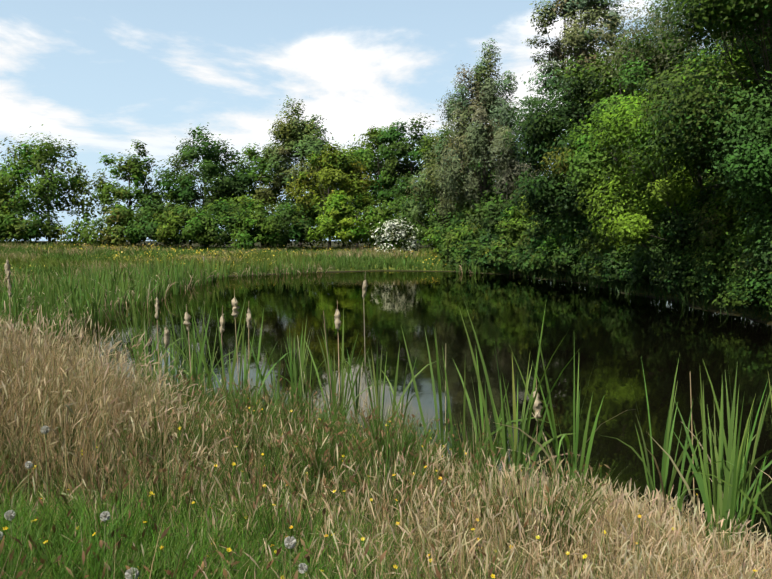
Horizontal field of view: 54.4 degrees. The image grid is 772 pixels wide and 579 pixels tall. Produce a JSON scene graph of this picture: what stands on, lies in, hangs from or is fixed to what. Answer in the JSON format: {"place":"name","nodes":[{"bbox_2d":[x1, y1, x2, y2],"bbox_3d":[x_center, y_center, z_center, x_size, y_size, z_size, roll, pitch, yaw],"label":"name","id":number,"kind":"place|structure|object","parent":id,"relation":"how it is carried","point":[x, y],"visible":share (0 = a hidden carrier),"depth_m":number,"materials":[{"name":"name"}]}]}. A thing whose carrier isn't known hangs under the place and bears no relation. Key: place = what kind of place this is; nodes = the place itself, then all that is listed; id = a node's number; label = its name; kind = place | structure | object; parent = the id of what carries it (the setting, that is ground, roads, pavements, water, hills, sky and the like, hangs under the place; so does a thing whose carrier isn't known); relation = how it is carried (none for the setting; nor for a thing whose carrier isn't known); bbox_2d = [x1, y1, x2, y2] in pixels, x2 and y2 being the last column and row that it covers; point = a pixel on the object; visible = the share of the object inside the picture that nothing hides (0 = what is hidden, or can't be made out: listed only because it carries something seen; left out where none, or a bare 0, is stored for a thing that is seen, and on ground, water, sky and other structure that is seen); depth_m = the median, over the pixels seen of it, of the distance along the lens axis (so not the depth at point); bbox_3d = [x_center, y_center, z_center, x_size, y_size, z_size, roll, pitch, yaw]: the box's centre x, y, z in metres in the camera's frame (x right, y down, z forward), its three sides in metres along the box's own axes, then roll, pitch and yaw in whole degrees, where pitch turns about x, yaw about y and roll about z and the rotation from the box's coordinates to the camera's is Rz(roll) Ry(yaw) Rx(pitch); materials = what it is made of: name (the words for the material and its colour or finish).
{"place":"outdoors","nodes":[
{"label":"outdoors","id":0,"kind":"place"},
{"bbox_2d":[0,259,542,578],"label":"seed heads","id":1,"kind":"object","parent":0,"point":[288,541],"visible":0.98,"depth_m":8.16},
{"bbox_2d":[0,0,754,240],"label":"sky","id":2,"kind":"structure","parent":0,"point":[103,76],"materials":[{"name":"blue"}]},
{"bbox_2d":[0,240,771,503],"bbox_3d":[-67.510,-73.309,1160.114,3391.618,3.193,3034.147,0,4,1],"label":"ground","id":3,"kind":"structure","parent":0,"point":[749,316],"depth_m":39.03,"materials":[{"name":"green plant"}]},
{"bbox_2d":[13,240,451,270],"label":"meadow buttercups","id":4,"kind":"object","parent":3,"relation":"on","point":[225,252],"visible":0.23,"depth_m":73.81,"materials":[{"name":"green plant"}]},
{"bbox_2d":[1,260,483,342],"bbox_3d":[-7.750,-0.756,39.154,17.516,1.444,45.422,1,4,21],"label":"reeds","id":5,"kind":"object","parent":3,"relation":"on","point":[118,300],"visible":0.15,"depth_m":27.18,"materials":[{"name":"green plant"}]},
{"bbox_2d":[8,271,695,578],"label":"stems","id":6,"kind":"object","parent":3,"relation":"on","point":[303,395],"visible":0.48,"depth_m":8.77,"materials":[{"name":"green plant"}]},
{"bbox_2d":[0,0,771,314],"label":"trees","id":7,"kind":"object","parent":3,"relation":"on","point":[533,230],"visible":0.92,"depth_m":42.50,"materials":[{"name":"green plant"}]},
{"bbox_2d":[0,290,771,578],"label":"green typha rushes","id":8,"kind":"object","parent":3,"relation":"on","point":[724,503],"depth_m":5.07,"materials":[{"name":"green plant"}]},
{"bbox_2d":[3,398,757,578],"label":"buttercups","id":9,"kind":"object","parent":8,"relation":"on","point":[230,549],"visible":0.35,"depth_m":3.96,"materials":[{"name":"yellow plant"}]},
{"bbox_2d":[0,301,771,578],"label":"dry grass and seed heads","id":10,"kind":"structure","parent":3,"relation":"on","point":[657,539],"depth_m":4.67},
{"bbox_2d":[398,0,768,240],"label":"tree","id":11,"kind":"object","parent":3,"relation":"on","point":[453,160],"visible":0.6,"depth_m":59.41,"materials":[{"name":"green plant"}]},
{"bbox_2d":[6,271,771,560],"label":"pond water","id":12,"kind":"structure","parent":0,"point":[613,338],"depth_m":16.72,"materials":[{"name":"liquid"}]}
]}

